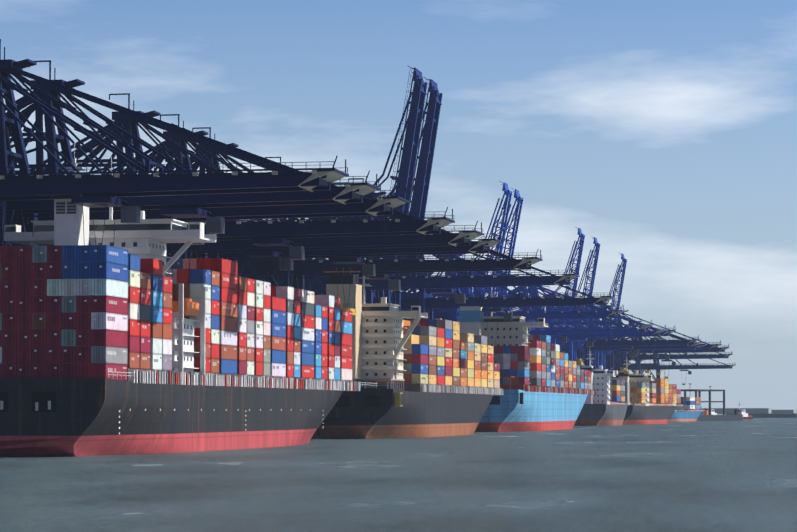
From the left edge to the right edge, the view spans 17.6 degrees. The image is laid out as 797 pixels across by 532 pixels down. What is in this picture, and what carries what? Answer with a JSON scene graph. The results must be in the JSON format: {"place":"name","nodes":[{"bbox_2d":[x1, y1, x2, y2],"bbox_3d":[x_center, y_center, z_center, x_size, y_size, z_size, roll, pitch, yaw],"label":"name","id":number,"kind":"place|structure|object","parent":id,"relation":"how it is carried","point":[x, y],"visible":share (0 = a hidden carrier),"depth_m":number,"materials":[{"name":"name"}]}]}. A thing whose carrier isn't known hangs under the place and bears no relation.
{"place":"outdoors","nodes":[
{"label":"outdoors","id":0,"kind":"place"},
{"bbox_2d":[0,418,796,531],"bbox_3d":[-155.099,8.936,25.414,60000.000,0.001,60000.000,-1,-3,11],"label":"water","id":1,"kind":"structure","parent":0,"point":[712,476],"depth_m":257.51,"materials":[{"name":"grey liquid"}]},
{"bbox_2d":[0,142,376,456],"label":"container ship","id":2,"kind":"object","parent":1,"relation":"on","point":[106,348],"visible":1,"depth_m":451.92,"materials":[{"name":"paint"}]},
{"bbox_2d":[317,268,502,438],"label":"container ship","id":3,"kind":"object","parent":1,"relation":"on","point":[436,378],"visible":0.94,"depth_m":701.58,"materials":[{"name":"paint"}]},
{"bbox_2d":[435,287,595,431],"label":"container ship","id":4,"kind":"object","parent":1,"relation":"on","point":[545,384],"visible":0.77,"depth_m":914.35,"materials":[{"name":"paint"}]},
{"bbox_2d":[574,351,627,425],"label":"container ship","id":5,"kind":"object","parent":1,"relation":"on","point":[602,407],"visible":0.65,"depth_m":1257.96,"materials":[{"name":"paint"}]},
{"bbox_2d":[610,357,682,424],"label":"container ship","id":6,"kind":"object","parent":1,"relation":"on","point":[643,392],"visible":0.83,"depth_m":1385.91,"materials":[{"name":"paint"}]},
{"bbox_2d":[654,376,701,421],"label":"container ship","id":7,"kind":"object","parent":1,"relation":"on","point":[694,403],"visible":0.52,"depth_m":1734.13,"materials":[{"name":"paint"}]},
{"bbox_2d":[675,389,742,420],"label":"jetty","id":8,"kind":"object","parent":1,"relation":"on","point":[710,417],"visible":0.52,"depth_m":1810.45,"materials":[{"name":"grey metal"}]},
{"bbox_2d":[703,409,716,414],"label":"boat","id":9,"kind":"object","parent":1,"relation":"on","point":[706,411],"visible":0.1,"depth_m":1952.58,"materials":[{"name":"black paint"}]},
{"bbox_2d":[733,401,752,420],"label":"tugboat","id":10,"kind":"object","parent":1,"relation":"on","point":[746,417],"visible":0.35,"depth_m":1874.20,"materials":[{"name":"black paint"}]},
{"bbox_2d":[0,0,796,409],"label":"sky","id":11,"kind":"structure","parent":0,"point":[664,132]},
{"bbox_2d":[312,414,725,436],"bbox_3d":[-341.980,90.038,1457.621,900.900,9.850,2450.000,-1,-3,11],"label":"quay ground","id":12,"kind":"structure","parent":0,"point":[317,433],"depth_m":724.21,"materials":[{"name":"concrete"}]},
{"bbox_2d":[701,413,796,417],"bbox_3d":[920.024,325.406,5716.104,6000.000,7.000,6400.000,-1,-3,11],"label":"quay","id":13,"kind":"structure","parent":0,"point":[774,415],"depth_m":2569.24,"materials":[{"name":"grey concrete"}]},
{"bbox_3d":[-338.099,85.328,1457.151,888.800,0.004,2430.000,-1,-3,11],"label":"quay road","id":14,"kind":"structure","parent":0,"visible":0},
{"bbox_2d":[0,62,348,245],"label":"crane","id":15,"kind":"object","parent":14,"relation":"on","point":[102,190],"visible":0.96,"depth_m":448.30,"materials":[{"name":"blue metal"}]},
{"bbox_2d":[0,39,379,318],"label":"crane","id":16,"kind":"object","parent":14,"relation":"on","point":[181,206],"visible":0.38,"depth_m":479.00,"materials":[{"name":"blue metal"}]},
{"bbox_2d":[5,60,408,258],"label":"crane","id":17,"kind":"object","parent":14,"relation":"on","point":[370,205],"visible":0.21,"depth_m":509.29,"materials":[{"name":"blue metal"}]},
{"bbox_2d":[10,93,454,285],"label":"crane","id":18,"kind":"object","parent":14,"relation":"on","point":[267,233],"visible":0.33,"depth_m":560.38,"materials":[{"name":"blue metal"}]},
{"bbox_2d":[17,114,483,285],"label":"crane","id":19,"kind":"object","parent":14,"relation":"on","point":[462,237],"visible":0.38,"depth_m":601.56,"materials":[{"name":"blue metal"}]},
{"bbox_2d":[165,127,501,314],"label":"crane","id":20,"kind":"object","parent":14,"relation":"on","point":[350,256],"visible":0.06,"depth_m":629.04,"materials":[{"name":"blue metal"}]},
{"bbox_2d":[305,65,426,303],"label":"crane","id":21,"kind":"object","parent":14,"relation":"on","point":[409,148],"visible":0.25,"depth_m":822.07,"materials":[{"name":"blue metal"}]},
{"bbox_2d":[308,77,442,310],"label":"crane","id":22,"kind":"object","parent":14,"relation":"on","point":[420,186],"visible":0.19,"depth_m":850.41,"materials":[{"name":"blue metal"}]},
{"bbox_2d":[232,157,542,303],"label":"crane","id":23,"kind":"object","parent":14,"relation":"on","point":[301,270],"visible":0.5,"depth_m":703.26,"materials":[{"name":"blue metal"}]},
{"bbox_2d":[240,184,579,319],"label":"crane","id":24,"kind":"object","parent":14,"relation":"on","point":[446,284],"visible":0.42,"depth_m":787.94,"materials":[{"name":"blue metal"}]},
{"bbox_2d":[314,254,613,343],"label":"crane","id":25,"kind":"object","parent":14,"relation":"on","point":[427,302],"visible":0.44,"depth_m":908.02,"materials":[{"name":"blue metal"}]},
{"bbox_2d":[425,181,511,297],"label":"crane","id":26,"kind":"object","parent":14,"relation":"on","point":[508,194],"visible":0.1,"depth_m":1016.18,"materials":[{"name":"blue metal"}]},
{"bbox_2d":[460,188,522,297],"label":"crane","id":27,"kind":"object","parent":14,"relation":"on","point":[519,199],"visible":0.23,"depth_m":1047.83,"materials":[{"name":"blue metal"}]},
{"bbox_2d":[401,254,624,331],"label":"crane","id":28,"kind":"object","parent":14,"relation":"on","point":[600,313],"visible":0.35,"depth_m":975.64,"materials":[{"name":"blue metal"}]},
{"bbox_2d":[531,227,584,345],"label":"crane","id":29,"kind":"object","parent":14,"relation":"on","point":[579,256],"visible":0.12,"depth_m":1271.45,"materials":[{"name":"blue metal"}]},
{"bbox_2d":[473,270,652,343],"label":"crane","id":30,"kind":"object","parent":14,"relation":"on","point":[563,339],"visible":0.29,"depth_m":1109.86,"materials":[{"name":"blue metal"}]},
{"bbox_2d":[545,236,599,360],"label":"crane","id":31,"kind":"object","parent":14,"relation":"on","point":[570,344],"visible":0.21,"depth_m":1339.69,"materials":[{"name":"blue metal"}]},
{"bbox_2d":[507,275,665,364],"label":"crane","id":32,"kind":"object","parent":14,"relation":"on","point":[590,343],"visible":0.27,"depth_m":1179.77,"materials":[{"name":"blue metal"}]},
{"bbox_2d":[510,275,675,361],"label":"crane","id":33,"kind":"object","parent":14,"relation":"on","point":[667,332],"visible":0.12,"depth_m":1216.28,"materials":[{"name":"blue metal"}]},
{"bbox_2d":[560,252,626,368],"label":"crane","id":34,"kind":"object","parent":14,"relation":"on","point":[602,354],"visible":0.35,"depth_m":1479.32,"materials":[{"name":"blue metal"}]},
{"bbox_2d":[546,290,699,373],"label":"crane","id":35,"kind":"object","parent":14,"relation":"on","point":[628,343],"visible":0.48,"depth_m":1369.55,"materials":[{"name":"blue metal"}]},
{"bbox_2d":[559,306,701,370],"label":"crane","id":36,"kind":"object","parent":14,"relation":"on","point":[587,350],"visible":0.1,"depth_m":1404.56,"materials":[{"name":"blue metal"}]},
{"bbox_2d":[561,305,705,369],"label":"crane","id":37,"kind":"object","parent":14,"relation":"on","point":[595,361],"visible":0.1,"depth_m":1441.80,"materials":[{"name":"blue metal"}]},
{"bbox_2d":[576,306,729,374],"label":"crane","id":38,"kind":"object","parent":14,"relation":"on","point":[723,349],"visible":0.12,"depth_m":1599.13,"materials":[{"name":"blue metal"}]},
{"bbox_2d":[584,305,721,372],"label":"crane","id":39,"kind":"object","parent":14,"relation":"on","point":[610,363],"visible":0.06,"depth_m":1522.46,"materials":[{"name":"blue metal"}]},
{"bbox_2d":[591,315,732,378],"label":"crane","id":40,"kind":"object","parent":14,"relation":"on","point":[643,357],"visible":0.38,"depth_m":1688.80,"materials":[{"name":"blue metal"}]},
{"bbox_2d":[605,336,735,384],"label":"crane","id":41,"kind":"object","parent":14,"relation":"on","point":[648,366],"visible":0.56,"depth_m":1836.94,"materials":[{"name":"blue metal"}]},
{"bbox_2d":[689,383,796,412],"bbox_3d":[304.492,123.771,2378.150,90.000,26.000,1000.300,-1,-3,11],"label":"breakwater","id":42,"kind":"object","parent":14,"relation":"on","point":[749,410],"visible":0.5,"depth_m":2625.98,"materials":[{"name":"grey concrete"}]}
]}

